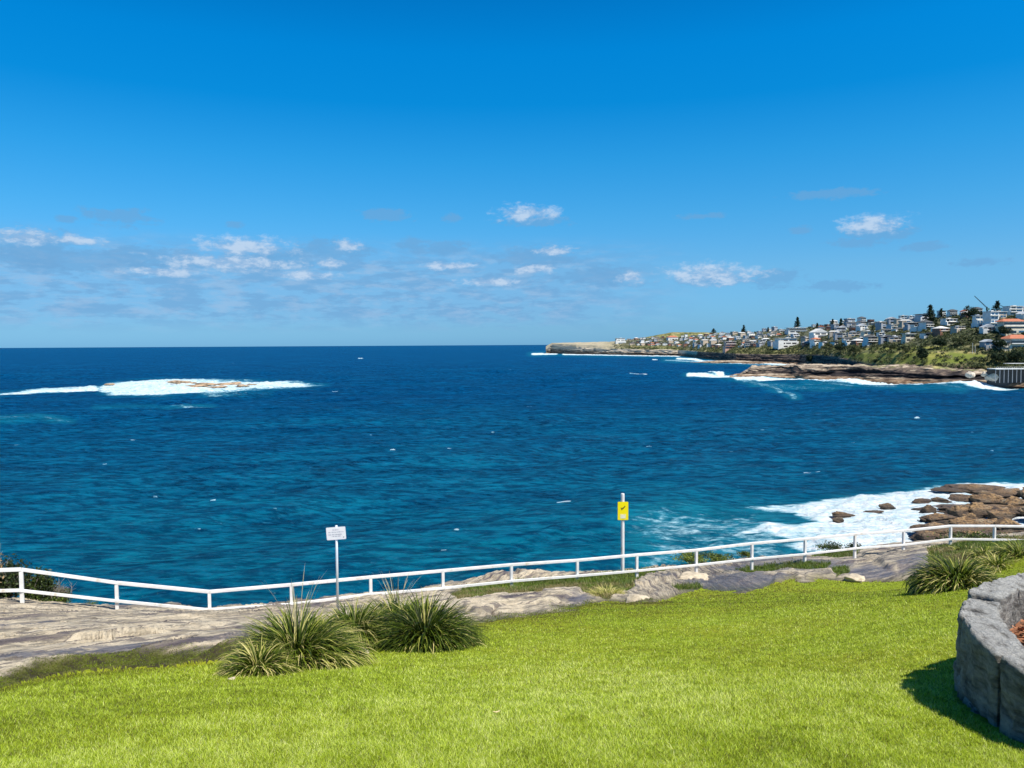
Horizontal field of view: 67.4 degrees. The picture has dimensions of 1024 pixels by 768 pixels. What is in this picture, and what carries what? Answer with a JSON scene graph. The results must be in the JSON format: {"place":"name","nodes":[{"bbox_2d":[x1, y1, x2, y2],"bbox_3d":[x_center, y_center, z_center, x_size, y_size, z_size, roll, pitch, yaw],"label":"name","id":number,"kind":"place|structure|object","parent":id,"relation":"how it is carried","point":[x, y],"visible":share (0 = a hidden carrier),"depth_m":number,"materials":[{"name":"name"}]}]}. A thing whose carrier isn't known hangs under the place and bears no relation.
{"place":"outdoors","nodes":[
{"label":"outdoors","id":0,"kind":"place"},
{"bbox_2d":[0,345,1023,607],"bbox_3d":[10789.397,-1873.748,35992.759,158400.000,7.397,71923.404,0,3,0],"label":"sea","id":1,"kind":"structure","parent":0,"point":[390,459],"depth_m":204.98,"materials":[{"name":"liquid"}]},
{"bbox_2d":[167,380,196,383],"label":"reef rock","id":2,"kind":"object","parent":1,"relation":"in","point":[177,382],"visible":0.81,"depth_m":638.19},
{"bbox_2d":[690,360,785,363],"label":"point rock","id":3,"kind":"object","parent":1,"relation":"on","point":[740,361],"visible":0.92,"depth_m":1172.55,"materials":[{"name":"stone"}]},
{"bbox_2d":[831,517,843,522],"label":"boulder","id":4,"kind":"object","parent":1,"relation":"in","point":[838,519],"visible":1,"depth_m":129.59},
{"bbox_2d":[832,511,854,517],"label":"boulder","id":5,"kind":"object","parent":1,"relation":"in","point":[840,514],"visible":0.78,"depth_m":132.39,"materials":[{"name":"stone"}]},
{"bbox_2d":[878,503,895,509],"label":"boulder","id":6,"kind":"object","parent":1,"relation":"in","point":[886,506],"visible":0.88,"depth_m":139.36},
{"bbox_2d":[912,498,931,503],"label":"boulder","id":7,"kind":"object","parent":1,"relation":"in","point":[920,500],"visible":1,"depth_m":144.31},
{"bbox_2d":[909,531,942,540],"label":"boulder","id":8,"kind":"object","parent":1,"relation":"in","point":[921,535],"visible":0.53,"depth_m":117.59,"materials":[{"name":"stone"}]},
{"bbox_2d":[919,505,936,512],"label":"boulder","id":9,"kind":"object","parent":1,"relation":"in","point":[928,509],"visible":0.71,"depth_m":135.91,"materials":[{"name":"stone"}]},
{"bbox_2d":[920,522,945,526],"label":"boulder","id":10,"kind":"object","parent":1,"relation":"in","point":[931,524],"visible":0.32,"depth_m":122.56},
{"bbox_2d":[921,513,958,524],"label":"boulder","id":11,"kind":"object","parent":1,"relation":"in","point":[942,518],"visible":0.66,"depth_m":128.78,"materials":[{"name":"stone"}]},
{"bbox_2d":[931,497,951,502],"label":"boulder","id":12,"kind":"object","parent":1,"relation":"in","point":[939,499],"visible":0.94,"depth_m":144.69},
{"bbox_2d":[944,505,969,516],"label":"boulder","id":13,"kind":"object","parent":1,"relation":"in","point":[958,510],"visible":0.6,"depth_m":133.93,"materials":[{"name":"stone"}]},
{"bbox_2d":[929,487,985,492],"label":"rock ledge","id":14,"kind":"object","parent":1,"relation":"on","point":[942,489],"visible":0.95,"depth_m":155.07,"materials":[{"name":"stone"}]},
{"bbox_2d":[948,494,972,501],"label":"boulder","id":15,"kind":"object","parent":1,"relation":"in","point":[959,497],"visible":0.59,"depth_m":145.56,"materials":[{"name":"stone"}]},
{"bbox_2d":[949,516,973,524],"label":"boulder","id":16,"kind":"object","parent":1,"relation":"in","point":[964,520],"visible":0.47,"depth_m":124.12,"materials":[{"name":"stone"}]},
{"bbox_2d":[909,527,1019,534],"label":"rock ledge","id":17,"kind":"object","parent":1,"relation":"in","point":[987,530],"visible":0.38,"depth_m":120.48,"materials":[{"name":"stone"}]},
{"bbox_2d":[912,504,1023,513],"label":"rock ledge","id":18,"kind":"object","parent":1,"relation":"in","point":[942,507],"visible":0.37,"depth_m":137.83,"materials":[{"name":"stone"}]},
{"bbox_2d":[961,513,978,518],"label":"boulder","id":19,"kind":"object","parent":1,"relation":"in","point":[971,515],"visible":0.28,"depth_m":128.75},
{"bbox_2d":[941,484,1005,493],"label":"boulder","id":20,"kind":"object","parent":1,"relation":"in","point":[973,488],"visible":0.57,"depth_m":155.94,"materials":[{"name":"stone"}]},
{"bbox_2d":[962,502,992,517],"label":"boulder","id":21,"kind":"object","parent":1,"relation":"in","point":[979,509],"visible":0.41,"depth_m":134.15,"materials":[{"name":"stone"}]},
{"bbox_2d":[972,518,997,524],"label":"boulder","id":22,"kind":"object","parent":1,"relation":"in","point":[980,521],"visible":0.4,"depth_m":123.84,"materials":[{"name":"stone"}]},
{"bbox_2d":[970,493,1004,504],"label":"boulder","id":23,"kind":"object","parent":1,"relation":"in","point":[991,498],"visible":0.52,"depth_m":142.75,"materials":[{"name":"stone"}]},
{"bbox_2d":[986,507,1015,519],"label":"boulder","id":24,"kind":"object","parent":1,"relation":"in","point":[998,513],"visible":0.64,"depth_m":130.99,"materials":[{"name":"stone"}]},
{"bbox_2d":[986,488,1019,498],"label":"boulder","id":25,"kind":"object","parent":1,"relation":"in","point":[1005,493],"visible":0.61,"depth_m":150.27,"materials":[{"name":"stone"}]},
{"bbox_2d":[991,517,1023,532],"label":"boulder","id":26,"kind":"object","parent":1,"relation":"in","point":[1005,521],"visible":0.37,"depth_m":120.96,"materials":[{"name":"stone"}]},
{"bbox_2d":[999,496,1023,505],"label":"boulder","id":27,"kind":"object","parent":1,"relation":"in","point":[1014,501],"visible":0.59,"depth_m":138.37,"materials":[{"name":"stone"}]},
{"bbox_2d":[0,556,1023,767],"bbox_3d":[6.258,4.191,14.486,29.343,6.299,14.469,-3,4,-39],"label":"lawn","id":28,"kind":"structure","parent":0,"point":[1018,564],"depth_m":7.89,"materials":[{"name":"plant"}]},
{"bbox_2d":[212,638,306,678],"bbox_3d":[-2.542,2.818,7.669,0.979,0.550,0.974,0,3,0],"label":"tussock plant","id":29,"kind":"object","parent":28,"relation":"on","point":[250,662],"visible":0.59,"depth_m":7.63,"materials":[{"name":"green plant"}]},
{"bbox_2d":[212,567,377,671],"bbox_3d":[-2.332,2.705,8.317,1.836,1.444,1.851,0,3,0],"label":"tussock plant","id":30,"kind":"object","parent":28,"relation":"on","point":[318,644],"visible":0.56,"depth_m":8.27,"materials":[{"name":"green plant"}]},
{"bbox_2d":[360,586,493,653],"bbox_3d":[-1.159,3.338,10.284,1.946,1.142,1.946,0,3,0],"label":"tussock plant","id":31,"kind":"object","parent":28,"relation":"on","point":[432,628],"visible":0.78,"depth_m":10.12,"materials":[{"name":"green plant"}]},
{"bbox_2d":[902,552,1003,594],"bbox_3d":[7.308,3.217,12.556,1.817,0.947,1.860,0,3,0],"label":"tussock plant","id":32,"kind":"object","parent":28,"relation":"on","point":[944,575],"visible":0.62,"depth_m":12.48,"materials":[{"name":"green plant"}]},
{"bbox_2d":[953,573,1023,742],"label":"planter wall","id":33,"kind":"structure","parent":28,"relation":"on","point":[988,665],"depth_m":5.52,"materials":[{"name":"stone"}]},
{"bbox_2d":[1009,619,1023,645],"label":"bark mulch","id":34,"kind":"object","parent":33,"relation":"in","point":[1017,632],"visible":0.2,"depth_m":6.37,"materials":[{"name":"wood"}]},
{"bbox_2d":[0,532,1023,687],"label":"rock shelf","id":35,"kind":"object","parent":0,"point":[30,629],"visible":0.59,"depth_m":16.79,"materials":[{"name":"stone"}]},
{"bbox_2d":[0,553,55,597],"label":"shrub","id":36,"kind":"object","parent":35,"relation":"on","point":[9,580],"visible":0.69,"depth_m":23.23,"materials":[{"name":"green plant"}]},
{"bbox_2d":[15,563,60,600],"bbox_3d":[-14.408,6.271,23.485,1.189,1.689,1.528,0,3,0],"label":"shrub","id":37,"kind":"object","parent":35,"relation":"on","point":[43,586],"visible":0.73,"depth_m":23.28,"materials":[{"name":"green plant"}]},
{"bbox_2d":[32,588,71,602],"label":"shrub","id":38,"kind":"object","parent":35,"relation":"on","point":[63,599],"visible":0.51,"depth_m":23.39,"materials":[{"name":"green plant"}]},
{"bbox_2d":[47,578,78,601],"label":"shrub","id":39,"kind":"object","parent":35,"relation":"on","point":[58,590],"visible":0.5,"depth_m":23.63,"materials":[{"name":"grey plant"}]},
{"bbox_2d":[0,598,658,686],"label":"moss","id":40,"kind":"object","parent":35,"relation":"on","point":[193,656],"visible":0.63,"depth_m":8.40,"materials":[{"name":"green plant"}]},
{"bbox_2d":[326,525,345,608],"bbox_3d":[-3.924,4.269,17.236,0.448,2.211,0.075,0,3,0],"label":"notice sign","id":41,"kind":"object","parent":35,"relation":"on","point":[336,533],"visible":0.98,"depth_m":17.16,"materials":[{"name":"white"}]},
{"bbox_2d":[317,597,401,649],"bbox_3d":[-2.126,3.310,10.433,1.593,0.799,1.557,0,3,0],"label":"tussock plant","id":42,"kind":"object","parent":35,"relation":"on","point":[356,614],"visible":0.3,"depth_m":10.43,"materials":[{"name":"green plant"}]},
{"bbox_2d":[357,571,440,623],"bbox_3d":[-1.669,3.245,11.041,1.688,1.222,1.720,0,3,0],"label":"tussock plant","id":43,"kind":"object","parent":35,"relation":"on","point":[383,606],"visible":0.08,"depth_m":11.17,"materials":[{"name":"green plant"}]},
{"bbox_2d":[0,525,1023,609],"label":"railing fence","id":44,"kind":"object","parent":35,"relation":"on","point":[116,600],"visible":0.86,"depth_m":27.63,"materials":[{"name":"metal"}]},
{"bbox_2d":[584,583,626,595],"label":"dry bush","id":45,"kind":"object","parent":35,"relation":"on","point":[612,591],"visible":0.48,"depth_m":22.28,"materials":[{"name":"beige plant"}]},
{"bbox_2d":[618,493,627,570],"bbox_3d":[4.693,6.471,32.561,0.443,3.688,0.180,0,3,0],"label":"warning sign","id":46,"kind":"object","parent":35,"relation":"on","point":[622,510],"visible":0.97,"depth_m":32.43,"materials":[{"name":"metal"}]},
{"bbox_2d":[626,594,649,602],"bbox_3d":[3.271,5.677,20.246,0.616,0.208,0.626,2,4,38],"label":"flat stone","id":47,"kind":"object","parent":35,"relation":"on","point":[633,597],"visible":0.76,"depth_m":20.19,"materials":[{"name":"stone"}]},
{"bbox_2d":[669,552,707,563],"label":"shrub","id":48,"kind":"object","parent":35,"relation":"on","point":[689,557],"visible":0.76,"depth_m":35.38,"materials":[{"name":"green plant"}]},
{"bbox_2d":[678,571,708,579],"bbox_3d":[6.482,6.919,27.436,1.070,0.258,1.189,1,3,24],"label":"flat stone","id":49,"kind":"object","parent":35,"relation":"on","point":[686,575],"visible":0.63,"depth_m":27.34,"materials":[{"name":"stone"}]},
{"bbox_2d":[698,550,735,561],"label":"shrub","id":50,"kind":"object","parent":35,"relation":"on","point":[716,557],"visible":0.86,"depth_m":36.04,"materials":[{"name":"green plant"}]},
{"bbox_2d":[450,534,1023,599],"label":"ground cover","id":51,"kind":"object","parent":35,"relation":"on","point":[625,580],"visible":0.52,"depth_m":28.46,"materials":[{"name":"green plant"}]},
{"bbox_2d":[736,550,749,557],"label":"shrub","id":52,"kind":"object","parent":35,"relation":"on","point":[744,553],"visible":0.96,"depth_m":36.39,"materials":[{"name":"green plant"}]},
{"bbox_2d":[815,540,844,551],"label":"shrub","id":53,"kind":"object","parent":35,"relation":"on","point":[833,545],"visible":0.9,"depth_m":37.88,"materials":[{"name":"green plant"}]},
{"bbox_2d":[844,573,864,581],"bbox_3d":[11.674,6.649,26.151,0.788,0.288,0.756,-2,3,-29],"label":"flat stone","id":54,"kind":"object","parent":35,"relation":"on","point":[853,577],"visible":0.79,"depth_m":25.96,"materials":[{"name":"stone"}]},
{"bbox_2d":[950,545,972,551],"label":"tussock plant","id":55,"kind":"object","parent":35,"relation":"on","point":[955,548],"visible":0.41,"depth_m":30.96,"materials":[{"name":"green plant"}]},
{"bbox_2d":[926,529,1013,539],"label":"shrub","id":56,"kind":"object","parent":35,"relation":"on","point":[967,535],"visible":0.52,"depth_m":38.60,"materials":[{"name":"green plant"}]},
{"bbox_2d":[961,546,997,558],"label":"tussock plant","id":57,"kind":"object","parent":35,"relation":"on","point":[974,553],"visible":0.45,"depth_m":26.51,"materials":[{"name":"green plant"}]},
{"bbox_2d":[971,550,1019,573],"bbox_3d":[14.373,5.311,22.718,1.701,0.786,1.687,0,3,0],"label":"tussock plant","id":58,"kind":"object","parent":35,"relation":"on","point":[998,562],"visible":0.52,"depth_m":22.69,"materials":[{"name":"green plant"}]},
{"bbox_2d":[982,535,1023,559],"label":"tussock plant","id":59,"kind":"object","parent":35,"relation":"on","point":[1013,550],"visible":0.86,"depth_m":23.70,"materials":[{"name":"green plant"}]},
{"bbox_2d":[0,0,1023,347],"label":"sky","id":60,"kind":"structure","parent":0,"point":[174,173],"materials":[{"name":"blue"}]},
{"bbox_2d":[642,332,718,338],"bbox_3d":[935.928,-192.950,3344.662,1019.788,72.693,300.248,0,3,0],"label":"hill","id":61,"kind":"structure","parent":0,"point":[678,334],"depth_m":3383.87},
{"bbox_2d":[546,316,1023,369],"bbox_3d":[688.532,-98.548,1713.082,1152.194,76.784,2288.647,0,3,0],"label":"headland","id":62,"kind":"structure","parent":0,"point":[601,348],"depth_m":1139.87,"materials":[{"name":"plant"}]},
{"bbox_2d":[722,341,735,352],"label":"house","id":63,"kind":"structure","parent":62,"relation":"on","point":[728,345],"depth_m":1351.16,"materials":[{"name":"white"}]},
{"bbox_2d":[773,337,798,349],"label":"house","id":64,"kind":"structure","parent":62,"relation":"on","point":[780,343],"depth_m":1177.16,"materials":[{"name":"grey"}]},
{"bbox_2d":[785,327,807,334],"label":"house","id":65,"kind":"structure","parent":62,"relation":"on","point":[792,330],"depth_m":1377.34,"materials":[{"name":"white glass"}]},
{"bbox_2d":[809,329,827,342],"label":"house","id":66,"kind":"structure","parent":62,"relation":"on","point":[817,333],"depth_m":1110.83,"materials":[{"name":"white glass"}]},
{"bbox_2d":[614,314,1023,368],"bbox_3d":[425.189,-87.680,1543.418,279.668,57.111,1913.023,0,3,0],"label":"coastal scrub","id":67,"kind":"object","parent":62,"relation":"on","point":[959,347],"visible":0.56,"depth_m":731.07,"materials":[{"name":"green plant"}]},
{"bbox_2d":[833,332,842,340],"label":"house","id":68,"kind":"structure","parent":62,"relation":"on","point":[837,335],"depth_m":1005.60,"materials":[{"name":"grey glass"}]},
{"bbox_2d":[833,342,845,351],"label":"broadleaf tree","id":69,"kind":"object","parent":62,"relation":"on","point":[838,346],"visible":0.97,"depth_m":893.76,"materials":[{"name":"green plant"}]},
{"bbox_2d":[845,344,860,351],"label":"broadleaf tree","id":70,"kind":"object","parent":62,"relation":"on","point":[853,348],"visible":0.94,"depth_m":833.05,"materials":[{"name":"green plant"}]},
{"bbox_2d":[847,331,860,336],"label":"house","id":71,"kind":"structure","parent":62,"relation":"on","point":[852,334],"depth_m":990.73,"materials":[{"name":"metal"}]},
{"bbox_2d":[850,339,862,345],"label":"house","id":72,"kind":"structure","parent":62,"relation":"on","point":[855,341],"depth_m":882.10,"materials":[{"name":"brick"}]},
{"bbox_2d":[856,324,867,331],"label":"house","id":73,"kind":"structure","parent":62,"relation":"on","point":[860,327],"depth_m":1055.89,"materials":[{"name":"metal"}]},
{"bbox_2d":[862,335,877,346],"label":"house","id":74,"kind":"structure","parent":62,"relation":"on","point":[868,340],"depth_m":845.67,"materials":[{"name":"white glass"}]},
{"bbox_2d":[875,321,885,329],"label":"house","id":75,"kind":"structure","parent":62,"relation":"on","point":[879,325],"depth_m":990.44,"materials":[{"name":"white glass"}]},
{"bbox_2d":[878,336,886,344],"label":"house","id":76,"kind":"structure","parent":62,"relation":"on","point":[882,339],"depth_m":812.11,"materials":[{"name":"grey glass"}]},
{"bbox_2d":[882,342,896,351],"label":"broadleaf tree","id":77,"kind":"object","parent":62,"relation":"on","point":[889,345],"visible":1,"depth_m":738.17,"materials":[{"name":"green plant"}]},
{"bbox_2d":[887,336,901,344],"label":"house","id":78,"kind":"structure","parent":62,"relation":"on","point":[894,339],"depth_m":780.26,"materials":[{"name":"metal"}]},
{"bbox_2d":[897,344,911,352],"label":"broadleaf tree","id":79,"kind":"object","parent":62,"relation":"on","point":[903,346],"visible":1,"depth_m":697.45,"materials":[{"name":"green plant"}]},
{"bbox_2d":[898,320,911,327],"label":"house","id":80,"kind":"structure","parent":62,"relation":"on","point":[900,324],"depth_m":932.60,"materials":[{"name":"white glass"}]},
{"bbox_2d":[901,333,915,343],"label":"house","id":81,"kind":"structure","parent":62,"relation":"on","point":[906,337],"depth_m":748.34,"materials":[{"name":"grey"}]},
{"bbox_2d":[903,322,918,330],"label":"house","id":82,"kind":"structure","parent":62,"relation":"on","point":[906,326],"depth_m":861.72,"materials":[{"name":"white glass"}]},
{"bbox_2d":[909,324,918,332],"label":"house","id":83,"kind":"structure","parent":62,"relation":"on","point":[914,327],"depth_m":816.54,"materials":[{"name":"grey glass"}]},
{"bbox_2d":[916,347,928,362],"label":"broadleaf tree","id":84,"kind":"object","parent":62,"relation":"on","point":[922,353],"visible":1,"depth_m":648.03,"materials":[{"name":"green plant"}]},
{"bbox_2d":[913,313,933,321],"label":"house","id":85,"kind":"structure","parent":62,"relation":"on","point":[918,317],"depth_m":954.35,"materials":[{"name":"white glass"}]},
{"bbox_2d":[918,320,933,331],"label":"house","id":86,"kind":"structure","parent":62,"relation":"on","point":[924,324],"depth_m":805.40,"materials":[{"name":"white glass"}]},
{"bbox_2d":[923,305,937,324],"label":"pine tree","id":87,"kind":"object","parent":62,"relation":"on","point":[930,315],"visible":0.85,"depth_m":826.46,"materials":[{"name":"green plant"}]},
{"bbox_2d":[932,338,946,346],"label":"broadleaf tree","id":88,"kind":"object","parent":62,"relation":"on","point":[941,342],"visible":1,"depth_m":664.17,"materials":[{"name":"green plant"}]},
{"bbox_2d":[931,326,949,336],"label":"house","id":89,"kind":"structure","parent":62,"relation":"on","point":[938,330],"depth_m":720.62,"materials":[{"name":"brick"}]},
{"bbox_2d":[940,318,958,325],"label":"house","id":90,"kind":"structure","parent":62,"relation":"on","point":[946,321],"depth_m":793.69,"materials":[{"name":"white glass"}]},
{"bbox_2d":[946,309,958,316],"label":"house","id":91,"kind":"structure","parent":62,"relation":"on","point":[951,312],"depth_m":912.18,"materials":[{"name":"glass"}]},
{"bbox_2d":[950,326,965,333],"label":"house","id":92,"kind":"structure","parent":62,"relation":"on","point":[954,329],"depth_m":706.50,"materials":[{"name":"paint"}]},
{"bbox_2d":[952,334,968,342],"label":"broadleaf tree","id":93,"kind":"object","parent":62,"relation":"on","point":[960,339],"visible":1,"depth_m":657.11,"materials":[{"name":"green plant"}]},
{"bbox_2d":[961,305,977,320],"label":"fig tree","id":94,"kind":"object","parent":62,"relation":"on","point":[968,312],"visible":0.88,"depth_m":789.42,"materials":[{"name":"green plant"}]},
{"bbox_2d":[971,314,982,327],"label":"house","id":95,"kind":"structure","parent":62,"relation":"on","point":[977,320],"depth_m":714.67,"materials":[{"name":"paint"}]},
{"bbox_2d":[979,339,994,349],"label":"house","id":96,"kind":"structure","parent":62,"relation":"on","point":[986,344],"depth_m":633.50,"materials":[{"name":"metal"}]},
{"bbox_2d":[979,324,994,333],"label":"house","id":97,"kind":"structure","parent":62,"relation":"on","point":[983,329],"depth_m":678.13,"materials":[{"name":"metal"}]},
{"bbox_2d":[982,310,1000,325],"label":"house","id":98,"kind":"structure","parent":62,"relation":"on","point":[990,317],"depth_m":700.29,"materials":[{"name":"white paint"}]},
{"bbox_2d":[991,300,1001,310],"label":"pine tree","id":99,"kind":"object","parent":62,"relation":"on","point":[997,306],"visible":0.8,"depth_m":826.18,"materials":[{"name":"green plant"}]},
{"bbox_2d":[990,352,1007,362],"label":"broadleaf tree","id":100,"kind":"object","parent":62,"relation":"on","point":[998,357],"visible":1,"depth_m":601.13,"materials":[{"name":"green plant"}]},
{"bbox_2d":[991,338,1007,351],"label":"broadleaf tree","id":101,"kind":"object","parent":62,"relation":"on","point":[1000,343],"visible":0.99,"depth_m":622.30,"materials":[{"name":"green plant"}]},
{"bbox_2d":[998,325,1012,335],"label":"broadleaf tree","id":102,"kind":"object","parent":62,"relation":"on","point":[1002,329],"visible":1,"depth_m":655.33,"materials":[{"name":"green plant"}]},
{"bbox_2d":[995,319,1023,335],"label":"house","id":103,"kind":"structure","parent":62,"relation":"on","point":[1016,326],"depth_m":666.11,"materials":[{"name":"ceramic"}]},
{"bbox_2d":[1001,335,1023,350],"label":"house","id":104,"kind":"structure","parent":62,"relation":"on","point":[1015,341],"depth_m":625.80,"materials":[{"name":"ceramic"}]},
{"bbox_2d":[1002,305,1023,315],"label":"house","id":105,"kind":"structure","parent":62,"relation":"on","point":[1013,309],"depth_m":799.68,"materials":[{"name":"white"}]},
{"bbox_2d":[1007,350,1023,358],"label":"broadleaf tree","id":106,"kind":"object","parent":62,"relation":"on","point":[1013,353],"visible":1,"depth_m":600.95,"materials":[{"name":"green plant"}]},
{"bbox_2d":[729,363,1023,386],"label":"point rock","id":107,"kind":"object","parent":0,"point":[901,374],"visible":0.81,"depth_m":618.72,"materials":[{"name":"stone"}]},
{"bbox_2d":[985,373,998,380],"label":"boulder","id":108,"kind":"object","parent":107,"relation":"on","point":[990,377],"visible":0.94,"depth_m":542.39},
{"bbox_2d":[987,363,1023,387],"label":"seaside deck","id":109,"kind":"structure","parent":107,"relation":"on","point":[1007,376],"depth_m":543.47,"materials":[{"name":"grey concrete"}]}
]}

